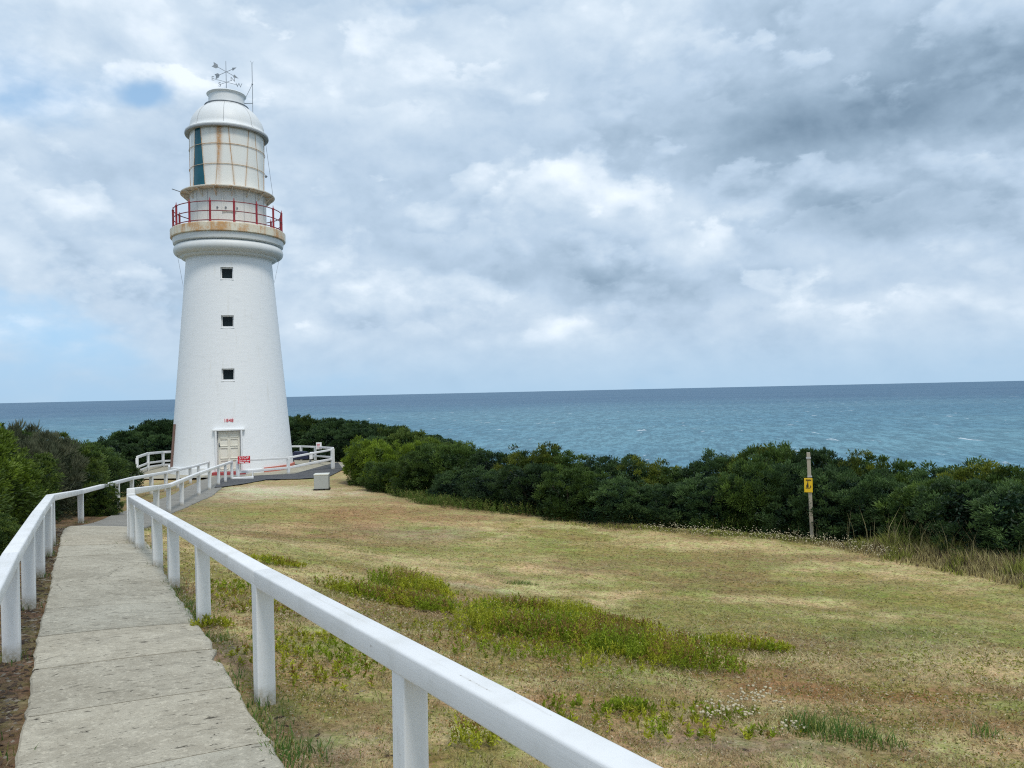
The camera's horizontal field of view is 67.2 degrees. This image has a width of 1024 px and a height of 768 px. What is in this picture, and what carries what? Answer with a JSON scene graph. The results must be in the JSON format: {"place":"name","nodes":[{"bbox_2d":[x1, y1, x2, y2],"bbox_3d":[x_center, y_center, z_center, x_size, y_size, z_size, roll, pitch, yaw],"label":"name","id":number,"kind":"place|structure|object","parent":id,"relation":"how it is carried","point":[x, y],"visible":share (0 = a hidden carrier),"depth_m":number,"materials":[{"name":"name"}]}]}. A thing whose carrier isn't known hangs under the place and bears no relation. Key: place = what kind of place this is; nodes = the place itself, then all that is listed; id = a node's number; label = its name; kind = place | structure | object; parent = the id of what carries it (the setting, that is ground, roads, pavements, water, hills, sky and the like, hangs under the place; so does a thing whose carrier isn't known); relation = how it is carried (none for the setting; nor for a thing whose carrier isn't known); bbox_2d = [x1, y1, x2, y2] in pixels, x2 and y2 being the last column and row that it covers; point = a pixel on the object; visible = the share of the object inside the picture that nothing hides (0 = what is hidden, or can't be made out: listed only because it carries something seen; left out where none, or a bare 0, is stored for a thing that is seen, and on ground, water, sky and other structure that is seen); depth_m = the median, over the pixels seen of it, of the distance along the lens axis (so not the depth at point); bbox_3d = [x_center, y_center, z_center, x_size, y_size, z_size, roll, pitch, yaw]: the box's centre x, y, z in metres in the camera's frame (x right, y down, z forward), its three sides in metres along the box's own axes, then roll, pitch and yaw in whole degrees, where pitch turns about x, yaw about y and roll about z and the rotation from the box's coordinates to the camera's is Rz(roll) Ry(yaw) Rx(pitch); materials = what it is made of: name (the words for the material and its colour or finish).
{"place":"outdoors","nodes":[
{"label":"outdoors","id":0,"kind":"place"},
{"bbox_2d":[15,526,284,767],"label":"path","id":1,"kind":"structure","parent":0,"point":[128,671],"depth_m":4.63,"materials":[{"name":"concrete"}]},
{"bbox_2d":[78,474,246,527],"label":"path","id":2,"kind":"structure","parent":0,"point":[191,497],"depth_m":21.38,"materials":[{"name":"grey concrete"}]},
{"bbox_2d":[292,451,312,461],"bbox_3d":[-10.787,3.817,39.582,1.087,0.737,0.600,-1,-1,-9],"label":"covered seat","id":3,"kind":"object","parent":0,"point":[309,457],"visible":0.57,"depth_m":39.32,"materials":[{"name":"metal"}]},
{"bbox_2d":[0,459,1023,767],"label":"ground","id":4,"kind":"structure","parent":0,"point":[270,489],"depth_m":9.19,"materials":[{"name":"beige plant"}]},
{"bbox_2d":[0,468,15,526],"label":"coastal shrub","id":5,"kind":"object","parent":4,"relation":"on","point":[4,496],"visible":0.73,"depth_m":10.40,"materials":[{"name":"green plant"}]},
{"bbox_2d":[0,422,20,484],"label":"coastal shrub","id":6,"kind":"object","parent":4,"relation":"on","point":[9,439],"visible":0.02,"depth_m":13.89,"materials":[{"name":"green plant"}]},
{"bbox_2d":[0,511,21,555],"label":"coastal shrub","id":7,"kind":"object","parent":4,"relation":"on","point":[9,531],"visible":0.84,"depth_m":8.45,"materials":[{"name":"green plant"}]},
{"bbox_2d":[0,423,48,524],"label":"coastal shrub","id":8,"kind":"object","parent":4,"relation":"on","point":[20,475],"visible":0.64,"depth_m":11.89,"materials":[{"name":"green plant"}]},
{"bbox_2d":[8,446,67,522],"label":"coastal shrub","id":9,"kind":"object","parent":4,"relation":"on","point":[48,465],"visible":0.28,"depth_m":13.76,"materials":[{"name":"green plant"}]},
{"bbox_2d":[4,419,71,476],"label":"coastal shrub","id":10,"kind":"object","parent":4,"relation":"on","point":[17,428],"visible":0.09,"depth_m":16.47,"materials":[{"name":"green plant"}]},
{"bbox_2d":[6,427,75,503],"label":"coastal shrub","id":11,"kind":"object","parent":4,"relation":"on","point":[28,433],"visible":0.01,"depth_m":18.72,"materials":[{"name":"green plant"}]},
{"bbox_2d":[12,429,89,519],"bbox_3d":[-9.853,1.893,15.337,2.578,2.011,2.773,-1,-1,7],"label":"coastal shrub","id":12,"kind":"object","parent":4,"relation":"on","point":[67,449],"visible":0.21,"depth_m":15.65,"materials":[{"name":"green plant"}]},
{"bbox_2d":[43,431,109,509],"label":"coastal shrub","id":13,"kind":"object","parent":4,"relation":"on","point":[88,453],"visible":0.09,"depth_m":18.10,"materials":[{"name":"green plant"}]},
{"bbox_2d":[70,438,111,489],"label":"coastal shrub","id":14,"kind":"object","parent":4,"relation":"on","point":[92,450],"visible":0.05,"depth_m":20.35,"materials":[{"name":"green plant"}]},
{"bbox_2d":[72,480,124,516],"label":"coastal shrub","id":15,"kind":"object","parent":4,"relation":"on","point":[99,502],"visible":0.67,"depth_m":16.84,"materials":[{"name":"green plant"}]},
{"bbox_2d":[0,461,209,662],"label":"handrail fence","id":16,"kind":"object","parent":4,"relation":"on","point":[31,544],"visible":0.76,"depth_m":6.46,"materials":[{"name":"paint"}]},
{"bbox_2d":[82,443,136,497],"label":"coastal shrub","id":17,"kind":"object","parent":4,"relation":"on","point":[116,464],"visible":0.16,"depth_m":23.16,"materials":[{"name":"green plant"}]},
{"bbox_2d":[90,439,153,467],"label":"coastal shrub","id":18,"kind":"object","parent":4,"relation":"on","point":[130,450],"visible":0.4,"depth_m":39.85,"materials":[{"name":"green plant"}]},
{"bbox_2d":[97,429,162,464],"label":"coastal shrub","id":19,"kind":"object","parent":4,"relation":"on","point":[130,436],"visible":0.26,"depth_m":42.15,"materials":[{"name":"green plant"}]},
{"bbox_2d":[122,458,144,487],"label":"coastal shrub","id":20,"kind":"object","parent":4,"relation":"on","point":[133,469],"visible":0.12,"depth_m":27.07,"materials":[{"name":"green plant"}]},
{"bbox_2d":[129,418,173,438],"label":"coastal shrub","id":21,"kind":"object","parent":4,"relation":"on","point":[148,425],"visible":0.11,"depth_m":44.30,"materials":[{"name":"green plant"}]},
{"bbox_2d":[136,451,170,471],"bbox_3d":[-17.945,3.996,38.708,0.705,1.243,5.644,-1,-1,-3],"label":"enclosure fence","id":22,"kind":"object","parent":4,"relation":"on","point":[163,461],"visible":0.74,"depth_m":38.34,"materials":[{"name":"paint"}]},
{"bbox_2d":[137,433,171,465],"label":"coastal shrub","id":23,"kind":"object","parent":4,"relation":"on","point":[160,442],"visible":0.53,"depth_m":41.69,"materials":[{"name":"green plant"}]},
{"bbox_2d":[140,419,173,436],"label":"coastal shrub","id":24,"kind":"object","parent":4,"relation":"on","point":[167,429],"visible":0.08,"depth_m":44.37,"materials":[{"name":"green plant"}]},
{"bbox_2d":[127,461,232,540],"bbox_3d":[-8.667,2.813,21.063,0.760,2.507,23.058,-1,-1,-17],"label":"handrail fence","id":25,"kind":"object","parent":4,"relation":"on","point":[155,489],"visible":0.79,"depth_m":19.31,"materials":[{"name":"paint"}]},
{"bbox_2d":[168,62,294,475],"bbox_3d":[-13.901,-5.728,37.872,5.851,20.704,6.128,-1,-1,-20],"label":"lighthouse","id":26,"kind":"object","parent":4,"relation":"on","point":[230,396],"visible":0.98,"depth_m":36.26,"materials":[{"name":"paint"}]},
{"bbox_2d":[220,268,233,279],"bbox_3d":[-13.390,-5.170,36.175,0.600,0.603,0.295,-1,-1,-16],"label":"window","id":27,"kind":"structure","parent":26,"relation":"in","point":[226,273],"depth_m":36.28,"materials":[{"name":"black glass"}]},
{"bbox_2d":[221,316,233,327],"bbox_3d":[-13.285,-2.894,35.968,0.600,0.603,0.295,-1,-1,-16],"label":"window","id":28,"kind":"structure","parent":26,"relation":"in","point":[226,321],"depth_m":36.07,"materials":[{"name":"black glass"}]},
{"bbox_2d":[221,369,234,381],"bbox_3d":[-13.171,-0.408,35.740,0.600,0.603,0.295,-1,-1,-16],"label":"window","id":29,"kind":"structure","parent":26,"relation":"in","point":[228,375],"depth_m":35.84,"materials":[{"name":"black glass"}]},
{"bbox_2d":[218,431,239,470],"bbox_3d":[-13.021,3.081,35.462,0.941,1.817,0.178,-1,-1,-20],"label":"door","id":30,"kind":"structure","parent":26,"relation":"in","point":[228,441],"depth_m":35.46,"materials":[{"name":"paint"}]},
{"bbox_2d":[131,460,343,478],"bbox_3d":[-13.715,4.224,38.764,12.757,0.168,10.382,-1,-1,0],"label":"apron","id":31,"kind":"object","parent":4,"relation":"on","point":[292,470],"visible":0.19,"depth_m":37.09,"materials":[{"name":"concrete"}]},
{"bbox_2d":[215,462,341,486],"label":"forecourt","id":32,"kind":"structure","parent":4,"relation":"on","point":[309,473],"depth_m":33.46,"materials":[{"name":"grey concrete"}]},
{"bbox_2d":[232,471,253,478],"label":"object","id":33,"kind":"object","parent":32,"relation":"on","point":[249,477],"visible":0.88,"depth_m":32.21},
{"bbox_2d":[236,448,333,476],"bbox_3d":[-10.151,3.726,34.844,0.147,1.270,5.242,-2,-1,37],"label":"enclosure fence","id":34,"kind":"object","parent":4,"relation":"on","point":[288,467],"visible":0.84,"depth_m":34.84,"materials":[{"name":"paint"}]},
{"bbox_2d":[238,456,249,463],"bbox_3d":[-11.380,3.216,32.693,0.500,0.310,0.028,-1,-1,-23],"label":"warning sign","id":35,"kind":"object","parent":34,"relation":"attached to","point":[243,459],"visible":1,"depth_m":32.68,"materials":[{"name":"metal"}]},
{"bbox_2d":[289,416,308,435],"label":"coastal shrub","id":36,"kind":"object","parent":4,"relation":"on","point":[292,420],"visible":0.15,"depth_m":46.01,"materials":[{"name":"green plant"}]},
{"bbox_2d":[290,428,314,452],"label":"coastal shrub","id":37,"kind":"object","parent":4,"relation":"on","point":[294,437],"visible":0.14,"depth_m":45.07,"materials":[{"name":"green plant"}]},
{"bbox_2d":[288,414,320,440],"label":"coastal shrub","id":38,"kind":"object","parent":4,"relation":"on","point":[308,420],"visible":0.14,"depth_m":46.88,"materials":[{"name":"green plant"}]},
{"bbox_2d":[292,445,334,468],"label":"enclosure fence","id":39,"kind":"object","parent":4,"relation":"on","point":[315,456],"visible":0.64,"depth_m":41.81,"materials":[{"name":"paint"}]},
{"bbox_2d":[292,427,343,459],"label":"coastal shrub","id":40,"kind":"object","parent":4,"relation":"on","point":[308,439],"visible":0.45,"depth_m":44.37,"materials":[{"name":"green plant"}]},
{"bbox_2d":[313,473,330,490],"bbox_3d":[-7.003,3.609,28.363,0.570,0.630,0.510,-1,-1,-7],"label":"utility box","id":41,"kind":"object","parent":4,"relation":"on","point":[321,481],"visible":0.93,"depth_m":28.14,"materials":[{"name":"metal"}]},
{"bbox_2d":[307,417,350,442],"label":"coastal shrub","id":42,"kind":"object","parent":4,"relation":"on","point":[328,422],"visible":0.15,"depth_m":46.32,"materials":[{"name":"green plant"}]},
{"bbox_2d":[320,428,380,461],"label":"coastal shrub","id":43,"kind":"object","parent":4,"relation":"on","point":[339,443],"visible":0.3,"depth_m":41.73,"materials":[{"name":"green plant"}]},
{"bbox_2d":[322,419,379,440],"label":"coastal shrub","id":44,"kind":"object","parent":4,"relation":"on","point":[352,424],"visible":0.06,"depth_m":45.80,"materials":[{"name":"green plant"}]},
{"bbox_2d":[344,434,385,463],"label":"coastal shrub","id":45,"kind":"object","parent":4,"relation":"on","point":[372,437],"visible":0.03,"depth_m":36.87,"materials":[{"name":"green plant"}]},
{"bbox_2d":[340,435,392,486],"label":"coastal shrub","id":46,"kind":"object","parent":4,"relation":"on","point":[352,470],"visible":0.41,"depth_m":30.50,"materials":[{"name":"green plant"}]},
{"bbox_2d":[342,422,397,436],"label":"coastal shrub","id":47,"kind":"object","parent":4,"relation":"on","point":[373,427],"visible":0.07,"depth_m":44.18,"materials":[{"name":"green plant"}]},
{"bbox_2d":[356,459,407,492],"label":"coastal shrub","id":48,"kind":"object","parent":4,"relation":"on","point":[375,481],"visible":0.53,"depth_m":27.94,"materials":[{"name":"green plant"}]},
{"bbox_2d":[359,439,414,484],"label":"coastal shrub","id":49,"kind":"object","parent":4,"relation":"on","point":[391,451],"visible":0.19,"depth_m":29.77,"materials":[{"name":"green plant"}]},
{"bbox_2d":[381,467,407,493],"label":"coastal shrub","id":50,"kind":"object","parent":4,"relation":"on","point":[387,481],"visible":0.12,"depth_m":27.60,"materials":[{"name":"green plant"}]},
{"bbox_2d":[128,495,662,767],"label":"handrail fence","id":51,"kind":"object","parent":4,"relation":"on","point":[538,732],"visible":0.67,"depth_m":2.83,"materials":[{"name":"paint"}]},
{"bbox_2d":[370,427,429,451],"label":"coastal shrub","id":52,"kind":"object","parent":4,"relation":"on","point":[403,436],"visible":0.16,"depth_m":36.38,"materials":[{"name":"green plant"}]},
{"bbox_2d":[377,424,427,441],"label":"coastal shrub","id":53,"kind":"object","parent":4,"relation":"on","point":[384,432],"visible":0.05,"depth_m":42.52,"materials":[{"name":"green plant"}]},
{"bbox_2d":[394,435,440,461],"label":"coastal shrub","id":54,"kind":"object","parent":4,"relation":"on","point":[417,443],"visible":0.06,"depth_m":30.45,"materials":[{"name":"green plant"}]},
{"bbox_2d":[389,450,448,496],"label":"coastal shrub","id":55,"kind":"object","parent":4,"relation":"on","point":[411,465],"visible":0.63,"depth_m":26.14,"materials":[{"name":"green plant"}]},
{"bbox_2d":[411,436,451,447],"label":"coastal shrub","id":56,"kind":"object","parent":4,"relation":"on","point":[425,439],"visible":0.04,"depth_m":34.68,"materials":[{"name":"green plant"}]},
{"bbox_2d":[403,442,462,464],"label":"coastal shrub","id":57,"kind":"object","parent":4,"relation":"on","point":[417,448],"depth_m":29.09,"materials":[{"name":"green plant"}]},
{"bbox_2d":[424,434,452,440],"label":"coastal shrub","id":58,"kind":"object","parent":4,"relation":"on","point":[440,437],"visible":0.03,"depth_m":41.26,"materials":[{"name":"green plant"}]},
{"bbox_2d":[409,440,483,497],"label":"coastal shrub","id":59,"kind":"object","parent":4,"relation":"on","point":[450,461],"visible":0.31,"depth_m":26.22,"materials":[{"name":"green plant"}]},
{"bbox_2d":[425,464,486,503],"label":"coastal shrub","id":60,"kind":"object","parent":4,"relation":"on","point":[445,481],"visible":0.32,"depth_m":24.43,"materials":[{"name":"green plant"}]},
{"bbox_2d":[455,467,526,510],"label":"coastal shrub","id":61,"kind":"object","parent":4,"relation":"on","point":[492,488],"visible":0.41,"depth_m":22.92,"materials":[{"name":"green plant"}]},
{"bbox_2d":[455,443,528,502],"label":"coastal shrub","id":62,"kind":"object","parent":4,"relation":"on","point":[487,457],"visible":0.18,"depth_m":25.04,"materials":[{"name":"green plant"}]},
{"bbox_2d":[189,553,806,752],"bbox_3d":[-0.629,2.192,7.279,4.723,1.033,7.551,-1,-1,-43],"label":"ground cover","id":63,"kind":"object","parent":4,"relation":"on","point":[624,637],"visible":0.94,"depth_m":6.70,"materials":[{"name":"green plant"}]},
{"bbox_2d":[0,528,1021,767],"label":"bare soil","id":64,"kind":"structure","parent":4,"relation":"on","point":[7,710],"depth_m":4.87,"materials":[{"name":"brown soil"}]},
{"bbox_2d":[484,441,568,499],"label":"coastal shrub","id":65,"kind":"object","parent":4,"relation":"on","point":[522,459],"visible":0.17,"depth_m":23.84,"materials":[{"name":"green plant"}]},
{"bbox_2d":[494,462,566,515],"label":"coastal shrub","id":66,"kind":"object","parent":4,"relation":"on","point":[523,490],"visible":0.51,"depth_m":22.00,"materials":[{"name":"green plant"}]},
{"bbox_2d":[522,448,594,504],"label":"coastal shrub","id":67,"kind":"object","parent":4,"relation":"on","point":[566,457],"visible":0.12,"depth_m":22.98,"materials":[{"name":"green plant"}]},
{"bbox_2d":[531,465,617,522],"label":"coastal shrub","id":68,"kind":"object","parent":4,"relation":"on","point":[567,497],"visible":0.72,"depth_m":20.78,"materials":[{"name":"green plant"}]},
{"bbox_2d":[386,483,814,535],"bbox_3d":[0.963,3.460,21.803,14.771,0.582,2.751,-2,-1,41],"label":"ground cover","id":69,"kind":"object","parent":4,"relation":"on","point":[427,499],"visible":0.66,"depth_m":21.95,"materials":[{"name":"green plant"}]},
{"bbox_2d":[581,453,649,503],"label":"coastal shrub","id":70,"kind":"object","parent":4,"relation":"on","point":[608,466],"visible":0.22,"depth_m":21.86,"materials":[{"name":"green plant"}]},
{"bbox_2d":[226,559,1009,767],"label":"flower heads","id":71,"kind":"object","parent":4,"relation":"on","point":[636,660],"visible":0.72,"depth_m":5.41,"materials":[{"name":"plant"}]},
{"bbox_2d":[574,475,662,525],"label":"coastal shrub","id":72,"kind":"object","parent":4,"relation":"on","point":[622,498],"visible":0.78,"depth_m":19.91,"materials":[{"name":"green plant"}]},
{"bbox_2d":[609,454,682,493],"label":"coastal shrub","id":73,"kind":"object","parent":4,"relation":"on","point":[650,467],"visible":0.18,"depth_m":21.65,"materials":[{"name":"green plant"}]},
{"bbox_2d":[620,481,714,528],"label":"coastal shrub","id":74,"kind":"object","parent":4,"relation":"on","point":[667,490],"visible":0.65,"depth_m":19.45,"materials":[{"name":"green plant"}]},
{"bbox_2d":[647,465,701,511],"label":"coastal shrub","id":75,"kind":"object","parent":4,"relation":"on","point":[674,470],"visible":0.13,"depth_m":21.27,"materials":[{"name":"green plant"}]},
{"bbox_2d":[668,447,733,486],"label":"coastal shrub","id":76,"kind":"object","parent":4,"relation":"on","point":[710,467],"visible":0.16,"depth_m":20.97,"materials":[{"name":"green plant"}]},
{"bbox_2d":[663,471,746,529],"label":"coastal shrub","id":77,"kind":"object","parent":4,"relation":"on","point":[709,485],"visible":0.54,"depth_m":19.05,"materials":[{"name":"green plant"}]},
{"bbox_2d":[709,455,789,531],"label":"coastal shrub","id":78,"kind":"object","parent":4,"relation":"on","point":[750,502],"visible":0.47,"depth_m":18.39,"materials":[{"name":"green plant"}]},
{"bbox_2d":[692,684,807,732],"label":"flower heads","id":79,"kind":"object","parent":4,"relation":"on","point":[737,708],"visible":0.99,"depth_m":4.46,"materials":[{"name":"white plant"}]},
{"bbox_2d":[717,443,784,477],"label":"coastal shrub","id":80,"kind":"object","parent":4,"relation":"on","point":[757,447],"visible":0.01,"depth_m":20.34,"materials":[{"name":"green plant"}]},
{"bbox_2d":[638,522,902,555],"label":"seed heads","id":81,"kind":"object","parent":4,"relation":"on","point":[778,536],"visible":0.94,"depth_m":16.87,"materials":[{"name":"beige plant"}]},
{"bbox_2d":[734,440,831,520],"bbox_3d":[7.148,2.663,20.204,2.917,2.414,3.251,-2,-1,42],"label":"coastal shrub","id":82,"kind":"object","parent":4,"relation":"on","point":[781,453],"visible":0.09,"depth_m":19.95,"materials":[{"name":"green plant"}]},
{"bbox_2d":[725,452,849,536],"bbox_3d":[6.728,2.663,18.452,3.049,2.053,2.765,-1,-1,-10],"label":"coastal shrub","id":83,"kind":"object","parent":4,"relation":"on","point":[788,483],"visible":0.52,"depth_m":18.05,"materials":[{"name":"green plant"}]},
{"bbox_2d":[804,452,813,539],"bbox_3d":[6.609,2.687,17.130,0.183,2.323,0.104,-1,-1,21],"label":"marker pole","id":84,"kind":"object","parent":4,"relation":"on","point":[808,484],"visible":0.85,"depth_m":17.10,"materials":[{"name":"grey wood"}]},
{"bbox_2d":[781,446,851,518],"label":"coastal shrub","id":85,"kind":"object","parent":4,"relation":"on","point":[823,454],"visible":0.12,"depth_m":19.26,"materials":[{"name":"green plant"}]},
{"bbox_2d":[780,464,896,541],"bbox_3d":[7.474,2.748,17.621,2.484,1.774,2.318,-1,-1,-8],"label":"coastal shrub","id":86,"kind":"object","parent":4,"relation":"on","point":[848,477],"visible":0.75,"depth_m":17.18,"materials":[{"name":"green plant"}]},
{"bbox_2d":[813,449,889,488],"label":"coastal shrub","id":87,"kind":"object","parent":4,"relation":"on","point":[853,460],"visible":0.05,"depth_m":18.79,"materials":[{"name":"green plant"}]},
{"bbox_2d":[827,477,931,541],"bbox_3d":[8.363,2.804,16.951,2.706,1.570,2.626,-1,-1,-36],"label":"coastal shrub","id":88,"kind":"object","parent":4,"relation":"on","point":[873,513],"visible":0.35,"depth_m":16.63,"materials":[{"name":"green plant"}]},
{"bbox_2d":[841,453,935,493],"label":"coastal shrub","id":89,"kind":"object","parent":4,"relation":"on","point":[897,465],"visible":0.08,"depth_m":18.49,"materials":[{"name":"green plant"}]},
{"bbox_2d":[871,477,994,550],"bbox_3d":[8.808,2.710,15.901,2.581,1.682,2.502,-2,-1,28],"label":"coastal shrub","id":90,"kind":"object","parent":4,"relation":"on","point":[911,492],"visible":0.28,"depth_m":15.77,"materials":[{"name":"green plant"}]},
{"bbox_2d":[882,456,989,493],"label":"coastal shrub","id":91,"kind":"object","parent":4,"relation":"on","point":[923,474],"visible":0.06,"depth_m":17.59,"materials":[{"name":"green plant"}]},
{"bbox_2d":[905,474,1023,557],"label":"coastal shrub","id":92,"kind":"object","parent":4,"relation":"on","point":[973,488],"visible":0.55,"depth_m":14.67,"materials":[{"name":"green plant"}]},
{"bbox_2d":[933,458,1022,497],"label":"coastal shrub","id":93,"kind":"object","parent":4,"relation":"on","point":[963,474],"visible":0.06,"depth_m":16.34,"materials":[{"name":"green plant"}]},
{"bbox_2d":[964,477,1023,560],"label":"coastal shrub","id":94,"kind":"object","parent":4,"relation":"on","point":[995,535],"visible":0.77,"depth_m":13.79,"materials":[{"name":"green plant"}]},
{"bbox_2d":[982,462,1023,509],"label":"coastal shrub","id":95,"kind":"object","parent":4,"relation":"on","point":[1016,471],"visible":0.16,"depth_m":15.78,"materials":[{"name":"green plant"}]},
{"bbox_2d":[0,381,1023,478],"bbox_3d":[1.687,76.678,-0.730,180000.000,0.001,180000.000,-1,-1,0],"label":"water","id":96,"kind":"structure","parent":0,"point":[946,424],"depth_m":2080.62,"materials":[{"name":"blue liquid"}]},
{"bbox_2d":[0,0,1023,402],"label":"sky","id":97,"kind":"structure","parent":0,"point":[472,196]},
{"bbox_2d":[554,506,1023,590],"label":"tall grass","id":98,"kind":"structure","parent":0,"point":[1006,568],"depth_m":14.43,"materials":[{"name":"plant"}]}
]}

